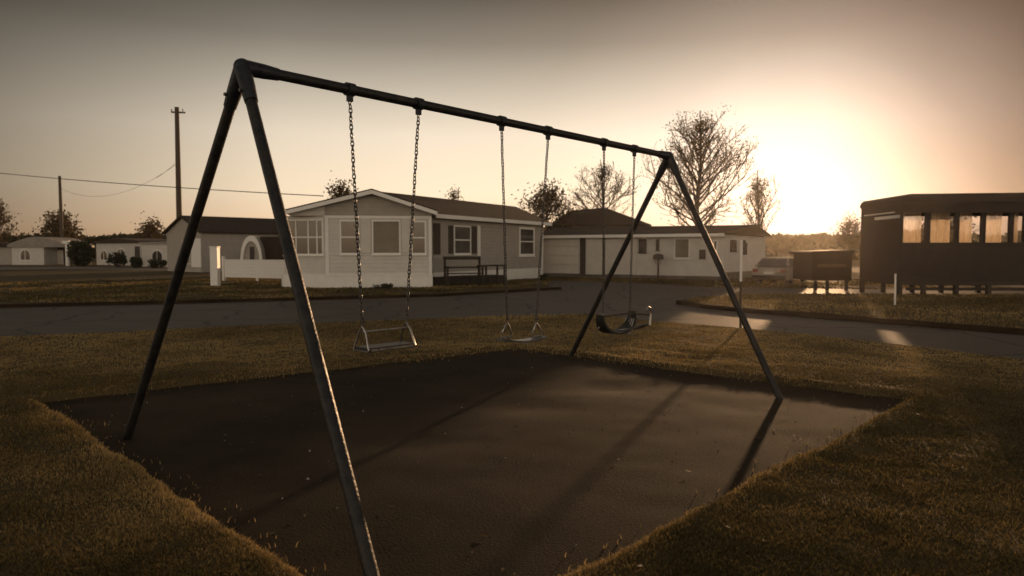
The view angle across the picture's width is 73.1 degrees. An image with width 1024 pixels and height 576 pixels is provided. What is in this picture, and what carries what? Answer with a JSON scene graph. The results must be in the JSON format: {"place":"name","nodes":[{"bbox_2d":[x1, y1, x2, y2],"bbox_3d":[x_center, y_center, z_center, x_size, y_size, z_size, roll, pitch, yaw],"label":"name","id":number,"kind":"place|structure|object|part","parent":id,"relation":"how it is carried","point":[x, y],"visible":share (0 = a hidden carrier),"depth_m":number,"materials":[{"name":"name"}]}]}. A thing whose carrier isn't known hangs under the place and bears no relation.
{"place":"outdoors","nodes":[
{"label":"outdoors","id":0,"kind":"place"},
{"bbox_2d":[0,267,167,270],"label":"path","id":1,"kind":"structure","parent":0,"point":[96,268],"depth_m":64.55,"materials":[{"name":"concrete"}]},
{"bbox_2d":[42,349,905,575],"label":"bare earth","id":2,"kind":"structure","parent":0,"point":[542,511],"depth_m":6.02,"materials":[{"name":"brown soil"}]},
{"bbox_2d":[123,58,782,575],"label":"swing set","id":3,"kind":"object","parent":2,"relation":"on","point":[243,76],"visible":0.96,"depth_m":5.12,"materials":[{"name":"paint"}]},
{"bbox_2d":[348,101,419,352],"bbox_3d":[-1.048,-0.497,5.794,0.216,2.030,0.743,3,4,41],"label":"swing","id":4,"kind":"object","parent":3,"relation":"hanging from","point":[368,348],"visible":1,"depth_m":5.71,"materials":[{"name":"metal"}]},
{"bbox_2d":[495,131,548,342],"bbox_3d":[0.138,-0.510,7.139,0.140,2.150,0.771,3,4,41],"label":"swing","id":5,"kind":"object","parent":3,"relation":"hanging from","point":[536,338],"visible":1,"depth_m":7.04,"materials":[{"name":"metal"}]},
{"bbox_2d":[124,355,855,552],"bbox_3d":[-0.348,1.304,7.753,6.550,0.020,6.598,3,4,43],"label":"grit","id":6,"kind":"object","parent":2,"relation":"on","point":[504,458],"visible":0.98,"depth_m":6.04,"materials":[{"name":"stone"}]},
{"bbox_2d":[52,348,898,575],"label":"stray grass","id":7,"kind":"structure","parent":0,"point":[441,359],"depth_m":6.36,"materials":[{"name":"green plant"}]},
{"bbox_2d":[0,332,1003,571],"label":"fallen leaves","id":8,"kind":"object","parent":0,"point":[305,515],"visible":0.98,"depth_m":5.86,"materials":[{"name":"brown plant"}]},
{"bbox_2d":[0,258,1023,575],"bbox_3d":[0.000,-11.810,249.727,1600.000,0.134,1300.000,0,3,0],"label":"lawn","id":9,"kind":"structure","parent":0,"point":[14,276],"depth_m":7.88,"materials":[{"name":"plant"}]},
{"bbox_2d":[0,243,11,264],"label":"flat shed","id":10,"kind":"structure","parent":9,"relation":"on","point":[5,255],"depth_m":82.06,"materials":[{"name":"beige"}]},
{"bbox_2d":[0,198,21,242],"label":"bare tree","id":11,"kind":"object","parent":9,"relation":"on","point":[2,218],"visible":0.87,"depth_m":94.82,"materials":[{"name":"brown plant"}]},
{"bbox_2d":[7,237,94,264],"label":"arched cottage","id":12,"kind":"structure","parent":9,"relation":"on","point":[38,251],"depth_m":81.56,"materials":[{"name":"beige"}]},
{"bbox_2d":[20,249,30,260],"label":"window","id":13,"kind":"structure","parent":12,"relation":"in","point":[25,255],"depth_m":81.50,"materials":[{"name":"white glass"}]},
{"bbox_2d":[57,250,63,263],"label":"garage door","id":14,"kind":"structure","parent":12,"relation":"in","point":[60,253],"depth_m":84.00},
{"bbox_2d":[62,241,69,265],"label":"white column","id":15,"kind":"structure","parent":12,"relation":"attached to","point":[66,243],"depth_m":75.02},
{"bbox_2d":[18,204,95,240],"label":"leafy tree","id":16,"kind":"object","parent":9,"relation":"on","point":[52,225],"visible":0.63,"depth_m":110.82,"materials":[{"name":"green plant"}]},
{"bbox_2d":[58,176,63,237],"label":"utility pole","id":17,"kind":"object","parent":9,"relation":"on","point":[60,211],"visible":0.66,"depth_m":91.44,"materials":[{"name":"brown wood"}]},
{"bbox_2d":[66,240,94,265],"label":"shrub","id":18,"kind":"object","parent":9,"relation":"on","point":[81,253],"visible":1,"depth_m":72.39,"materials":[{"name":"green plant"}]},
{"bbox_2d":[0,231,166,257],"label":"distant woods","id":19,"kind":"object","parent":9,"relation":"on","point":[90,239],"visible":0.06,"depth_m":150.12,"materials":[{"name":"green plant"}]},
{"bbox_2d":[106,251,127,266],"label":"shrub","id":20,"kind":"object","parent":9,"relation":"on","point":[119,259],"visible":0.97,"depth_m":69.70,"materials":[{"name":"green plant"}]},
{"bbox_2d":[99,279,154,300],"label":"worn track","id":21,"kind":"structure","parent":9,"relation":"on","point":[131,291],"depth_m":28.56,"materials":[{"name":"brown soil"}]},
{"bbox_2d":[92,238,166,264],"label":"flat cottage","id":22,"kind":"structure","parent":9,"relation":"on","point":[129,248],"depth_m":79.26,"materials":[{"name":"beige"}]},
{"bbox_2d":[100,250,107,260],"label":"window","id":23,"kind":"structure","parent":22,"relation":"in","point":[103,255],"depth_m":80.67,"materials":[{"name":"white glass"}]},
{"bbox_2d":[117,248,125,255],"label":"window","id":24,"kind":"structure","parent":22,"relation":"in","point":[119,250],"depth_m":78.86,"materials":[{"name":"white glass"}]},
{"bbox_2d":[135,246,139,258],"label":"door","id":25,"kind":"structure","parent":22,"relation":"in","point":[137,248],"depth_m":77.40,"materials":[{"name":"wood"}]},
{"bbox_2d":[129,256,143,267],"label":"shrub","id":26,"kind":"object","parent":9,"relation":"on","point":[136,262],"visible":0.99,"depth_m":66.38,"materials":[{"name":"green plant"}]},
{"bbox_2d":[130,211,164,238],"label":"leafy tree","id":27,"kind":"object","parent":9,"relation":"on","point":[149,229],"visible":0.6,"depth_m":104.04,"materials":[{"name":"green plant"}]},
{"bbox_2d":[139,242,166,266],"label":"square cottage","id":28,"kind":"structure","parent":9,"relation":"on","point":[154,250],"depth_m":71.68,"materials":[{"name":"beige"}]},
{"bbox_2d":[152,250,162,260],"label":"window","id":29,"kind":"structure","parent":28,"relation":"in","point":[157,254],"depth_m":71.15,"materials":[{"name":"white glass"}]},
{"bbox_2d":[147,259,166,267],"bbox_3d":[-33.327,-2.281,65.058,1.828,0.946,1.064,0,3,0],"label":"shrub","id":30,"kind":"object","parent":9,"relation":"on","point":[156,263],"visible":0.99,"depth_m":64.89,"materials":[{"name":"green plant"}]},
{"bbox_2d":[171,107,184,217],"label":"utility pole","id":31,"kind":"object","parent":9,"relation":"on","point":[178,171],"visible":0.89,"depth_m":65.31,"materials":[{"name":"brown wood"}]},
{"bbox_2d":[60,165,174,196],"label":"overhead wire","id":32,"kind":"object","parent":31,"relation":"attached to","point":[122,192],"visible":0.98,"depth_m":75.78,"materials":[{"name":"black metal"}]},
{"bbox_2d":[209,246,220,285],"bbox_3d":[-14.058,-1.031,32.733,0.401,1.875,0.401,0,3,0],"label":"gate post","id":33,"kind":"object","parent":9,"relation":"on","point":[214,265],"visible":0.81,"depth_m":32.58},
{"bbox_2d":[161,215,278,271],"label":"grey barn","id":34,"kind":"structure","parent":9,"relation":"on","point":[229,235],"depth_m":55.15,"materials":[{"name":"beige"}]},
{"bbox_2d":[191,238,200,266],"bbox_3d":[-24.519,-2.729,53.633,1.611,2.232,0.038,3,4,41],"label":"door","id":35,"kind":"structure","parent":34,"relation":"in","point":[196,249],"depth_m":53.54,"materials":[{"name":"white wood"}]},
{"bbox_2d":[222,256,284,281],"bbox_3d":[-13.880,-1.031,37.435,4.787,1.367,0.150,1,3,24],"label":"board fence","id":36,"kind":"object","parent":9,"relation":"on","point":[261,268],"visible":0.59,"depth_m":37.50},
{"bbox_2d":[240,236,283,274],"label":"arched shed","id":37,"kind":"structure","parent":9,"relation":"on","point":[261,248],"depth_m":47.34,"materials":[{"name":"beige"}]},
{"bbox_2d":[250,247,254,274],"bbox_3d":[-17.708,-1.842,47.105,0.306,1.940,0.038,0,3,0],"label":"door","id":38,"kind":"structure","parent":37,"relation":"in","point":[251,248],"depth_m":47.05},
{"bbox_2d":[0,287,560,307],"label":"road kerb","id":39,"kind":"structure","parent":9,"relation":"on","point":[240,300],"depth_m":22.64,"materials":[{"name":"grey concrete"}]},
{"bbox_2d":[322,171,358,198],"bbox_3d":[-14.997,-6.036,61.906,4.833,8.721,4.422,0,3,0],"label":"leafy tree","id":40,"kind":"object","parent":9,"relation":"on","point":[340,190],"visible":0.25,"depth_m":61.34,"materials":[{"name":"green plant"}]},
{"bbox_2d":[373,283,393,288],"bbox_3d":[-5.674,-0.079,30.378,0.980,0.317,0.240,0,3,0],"label":"shrub","id":41,"kind":"object","parent":9,"relation":"on","point":[384,285],"visible":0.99,"depth_m":30.34,"materials":[{"name":"green plant"}]},
{"bbox_2d":[283,189,551,287],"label":"gabled house","id":42,"kind":"structure","parent":9,"relation":"on","point":[323,236],"depth_m":31.40,"materials":[{"name":"beige"}]},
{"bbox_2d":[0,173,321,195],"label":"overhead wire","id":43,"kind":"object","parent":42,"relation":"attached to","point":[164,186],"visible":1,"depth_m":42.03,"materials":[{"name":"black metal"}]},
{"bbox_2d":[283,219,324,255],"bbox_3d":[-9.383,-2.260,31.096,2.037,1.667,0.088,1,3,13],"label":"window","id":44,"kind":"structure","parent":42,"relation":"in","point":[307,234],"depth_m":31.06,"materials":[{"name":"white glass"}]},
{"bbox_2d":[339,220,360,255],"bbox_3d":[-7.282,-2.254,31.014,0.960,1.592,0.088,0,3,-8],"label":"window","id":45,"kind":"structure","parent":42,"relation":"in","point":[348,245],"depth_m":31.02,"materials":[{"name":"white glass"}]},
{"bbox_2d":[371,220,401,255],"bbox_3d":[-5.685,-2.271,31.244,1.365,1.603,0.088,0,3,-8],"label":"window","id":46,"kind":"structure","parent":42,"relation":"in","point":[386,234],"depth_m":31.27,"materials":[{"name":"glass"}]},
{"bbox_2d":[411,221,426,255],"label":"window","id":47,"kind":"structure","parent":42,"relation":"in","point":[419,231],"depth_m":31.47,"materials":[{"name":"white glass"}]},
{"bbox_2d":[453,225,471,254],"bbox_3d":[-2.502,-2.417,35.175,0.088,1.513,1.600,2,4,30],"label":"window","id":48,"kind":"structure","parent":42,"relation":"in","point":[462,234],"depth_m":35.17,"materials":[{"name":"white glass"}]},
{"bbox_2d":[518,227,535,256],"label":"window","id":49,"kind":"structure","parent":42,"relation":"in","point":[526,234],"depth_m":41.05,"materials":[{"name":"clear glass"}]},
{"bbox_2d":[440,184,463,200],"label":"bare tree","id":50,"kind":"object","parent":9,"relation":"on","point":[453,196],"visible":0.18,"depth_m":69.37,"materials":[{"name":"brown plant"}]},
{"bbox_2d":[443,256,483,286],"bbox_3d":[-2.276,-0.788,32.636,1.867,1.400,0.550,-1,3,-23],"label":"garden bench","id":51,"kind":"object","parent":9,"relation":"on","point":[447,273],"visible":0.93,"depth_m":32.73,"materials":[{"name":"brown wood"}]},
{"bbox_2d":[433,275,502,285],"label":"deck","id":52,"kind":"structure","parent":9,"relation":"on","point":[466,279],"depth_m":34.01,"materials":[{"name":"brown wood"}]},
{"bbox_2d":[477,265,505,285],"bbox_3d":[-0.977,-0.625,33.521,0.600,0.980,1.526,3,4,39],"label":"side table","id":53,"kind":"object","parent":9,"relation":"on","point":[504,272],"visible":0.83,"depth_m":33.14,"materials":[{"name":"brown wood"}]},
{"bbox_2d":[0,276,1018,318],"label":"grass","id":54,"kind":"structure","parent":9,"relation":"on","point":[228,286],"depth_m":30.55,"materials":[{"name":"green plant"}]},
{"bbox_2d":[510,177,585,230],"bbox_3d":[3.149,-5.542,59.588,7.089,7.988,7.326,0,3,0],"label":"leafy tree","id":55,"kind":"object","parent":9,"relation":"on","point":[553,202],"visible":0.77,"depth_m":59.23,"materials":[{"name":"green plant"}]},
{"bbox_2d":[565,159,643,213],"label":"bare tree","id":56,"kind":"object","parent":9,"relation":"on","point":[600,175],"visible":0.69,"depth_m":73.18,"materials":[{"name":"brown plant"}]},
{"bbox_2d":[543,225,770,279],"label":"long low house","id":57,"kind":"structure","parent":9,"relation":"on","point":[578,251],"depth_m":41.61,"materials":[{"name":"beige"}]},
{"bbox_2d":[543,238,578,273],"bbox_3d":[3.121,-2.069,44.081,2.513,2.262,0.028,2,4,31],"label":"garage door","id":58,"kind":"structure","parent":57,"relation":"in","point":[549,243],"depth_m":44.06,"materials":[{"name":"white metal"}]},
{"bbox_2d":[586,238,602,274],"bbox_3d":[5.101,-1.959,42.893,1.081,2.232,0.038,2,4,31],"label":"door","id":59,"kind":"structure","parent":57,"relation":"in","point":[593,246],"depth_m":42.87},
{"bbox_2d":[605,239,636,274],"bbox_3d":[6.602,-1.889,42.000,2.022,2.126,0.028,2,4,31],"label":"garage door","id":60,"kind":"structure","parent":57,"relation":"in","point":[612,246],"depth_m":41.99,"materials":[{"name":"white metal"}]},
{"bbox_2d":[638,239,646,253],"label":"window","id":61,"kind":"structure","parent":57,"relation":"in","point":[642,242],"depth_m":41.27,"materials":[{"name":"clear glass"}]},
{"bbox_2d":[655,239,659,250],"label":"window","id":62,"kind":"structure","parent":57,"relation":"in","point":[657,240],"depth_m":40.79,"materials":[{"name":"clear glass"}]},
{"bbox_2d":[673,238,689,258],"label":"window","id":63,"kind":"structure","parent":57,"relation":"in","point":[681,246],"depth_m":40.06,"materials":[{"name":"white glass"}]},
{"bbox_2d":[713,240,717,251],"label":"window","id":64,"kind":"structure","parent":57,"relation":"in","point":[715,242],"depth_m":39.02,"materials":[{"name":"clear glass"}]},
{"bbox_2d":[730,240,736,251],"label":"window","id":65,"kind":"structure","parent":57,"relation":"in","point":[733,243],"depth_m":39.80,"materials":[{"name":"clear glass"}]},
{"bbox_2d":[653,254,663,279],"bbox_3d":[8.451,-1.233,39.970,0.520,1.496,0.500,0,3,0],"label":"mailbox","id":66,"kind":"object","parent":9,"relation":"on","point":[658,257],"visible":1,"depth_m":39.92,"materials":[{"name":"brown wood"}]},
{"bbox_2d":[625,105,766,225],"bbox_3d":[17.392,-9.411,65.704,12.586,15.049,15.388,0,3,0],"label":"bare tree","id":67,"kind":"object","parent":9,"relation":"on","point":[702,127],"visible":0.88,"depth_m":64.76,"materials":[{"name":"brown plant"}]},
{"bbox_2d":[736,170,784,231],"bbox_3d":[20.705,-5.659,57.841,3.921,8.409,4.353,0,3,0],"label":"bare tree","id":68,"kind":"object","parent":9,"relation":"on","point":[758,190],"visible":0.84,"depth_m":57.55,"materials":[{"name":"brown plant"}]},
{"bbox_2d":[752,257,806,283],"bbox_3d":[14.029,-0.938,35.966,2.142,1.340,4.189,2,4,38],"label":"parked car","id":69,"kind":"object","parent":9,"relation":"on","point":[774,268],"visible":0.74,"depth_m":34.59,"materials":[{"name":"paint"}]},
{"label":"window","id":70,"kind":"part","parent":69,"relation":"part of","materials":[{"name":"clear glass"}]},
{"bbox_2d":[830,211,860,263],"bbox_3d":[29.122,-4.139,59.926,3.378,5.146,3.042,-3,4,-43],"label":"bare tree","id":71,"kind":"object","parent":9,"relation":"on","point":[845,231],"visible":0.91,"depth_m":59.73,"materials":[{"name":"brown plant"}]},
{"bbox_2d":[765,230,1021,259],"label":"distant woods","id":72,"kind":"object","parent":9,"relation":"on","point":[780,245],"visible":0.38,"depth_m":119.98,"materials":[{"name":"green plant"}]},
{"bbox_2d":[859,193,1023,294],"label":"raised cabin","id":73,"kind":"object","parent":9,"relation":"on","point":[891,244],"visible":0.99,"depth_m":24.54,"materials":[{"name":"brown wood"}]},
{"bbox_2d":[902,212,926,242],"bbox_3d":[14.283,-2.121,24.627,0.810,1.251,0.226,0,3,4],"label":"window","id":74,"kind":"structure","parent":73,"relation":"in","point":[911,228],"depth_m":24.68,"materials":[{"name":"clear glass"}]},
{"bbox_2d":[929,212,955,242],"bbox_3d":[15.249,-2.118,24.565,0.875,1.251,0.226,0,3,4],"label":"window","id":75,"kind":"structure","parent":73,"relation":"in","point":[939,221],"depth_m":24.62,"materials":[{"name":"clear glass"}]},
{"bbox_2d":[958,212,982,242],"bbox_3d":[16.185,-2.114,24.502,0.789,1.251,0.226,0,3,4],"label":"window","id":76,"kind":"structure","parent":73,"relation":"in","point":[965,218],"depth_m":24.55,"materials":[{"name":"clear glass"}]},
{"bbox_2d":[984,212,1010,242],"bbox_3d":[17.108,-2.111,24.443,0.839,1.251,0.226,0,3,4],"label":"window","id":77,"kind":"structure","parent":73,"relation":"in","point":[993,220],"depth_m":24.49,"materials":[{"name":"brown wood"}]},
{"bbox_2d":[1013,212,1023,242],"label":"window","id":78,"kind":"structure","parent":73,"relation":"in","point":[1016,214],"depth_m":24.41,"materials":[{"name":"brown wood"}]},
{"bbox_2d":[921,216,978,242],"bbox_3d":[29.949,-3.712,48.226,5.080,5.556,6.306,0,3,0],"label":"bare tree","id":79,"kind":"object","parent":9,"relation":"on","point":[951,226],"visible":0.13,"depth_m":47.59,"materials":[{"name":"brown plant"}]},
{"bbox_2d":[0,281,1023,359],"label":"road","id":80,"kind":"structure","parent":0,"point":[574,297],"depth_m":18.39,"materials":[{"name":"grey asphalt"}]},
{"bbox_2d":[739,240,746,327],"bbox_3d":[4.995,-0.083,14.950,0.147,1.906,0.056,0,3,0],"label":"marker post","id":81,"kind":"object","parent":80,"relation":"on","point":[743,248],"visible":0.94,"depth_m":14.92,"materials":[{"name":"white wood"}]},
{"bbox_2d":[789,250,853,289],"bbox_3d":[13.367,-0.804,30.049,1.804,1.712,2.350,0,3,0],"label":"annex","id":82,"kind":"object","parent":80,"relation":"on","point":[826,266],"visible":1,"depth_m":29.03,"materials":[{"name":"brown wood"}]},
{"bbox_2d":[676,300,1023,334],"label":"island kerb","id":83,"kind":"structure","parent":80,"relation":"on","point":[972,327],"depth_m":16.04,"materials":[{"name":"grey concrete"}]},
{"bbox_2d":[0,0,1023,236],"label":"sky","id":84,"kind":"structure","parent":0,"point":[853,102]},
{"bbox_2d":[540,273,547,279],"bbox_3d":[1.800,-0.642,39.463,0.520,0.433,0.320,0,3,0],"label":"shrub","id":85,"kind":"object","parent":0,"point":[543,276],"visible":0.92,"depth_m":39.40,"materials":[{"name":"green plant"}]},
{"bbox_2d":[544,208,651,228],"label":"hip roof house","id":86,"kind":"structure","parent":0,"point":[594,217],"depth_m":62.62,"materials":[{"name":"beige"}]},
{"bbox_2d":[596,150,651,334],"bbox_3d":[1.414,-0.527,8.345,0.520,2.245,0.761,3,4,40],"label":"swing","id":87,"kind":"object","parent":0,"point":[628,325],"visible":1,"depth_m":8.35,"materials":[{"name":"black rubber"}]},
{"bbox_2d":[683,293,1023,327],"bbox_3d":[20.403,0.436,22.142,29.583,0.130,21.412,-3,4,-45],"label":"grass island","id":88,"kind":"structure","parent":0,"point":[920,311],"depth_m":19.41,"materials":[{"name":"plant"}]},
{"bbox_2d":[894,274,896,304],"bbox_3d":[11.038,0.093,19.920,0.065,1.016,0.063,-1,3,-22],"label":"white stake","id":89,"kind":"object","parent":88,"relation":"on","point":[895,275],"visible":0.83,"depth_m":19.90,"materials":[{"name":"white wood"}]}
]}

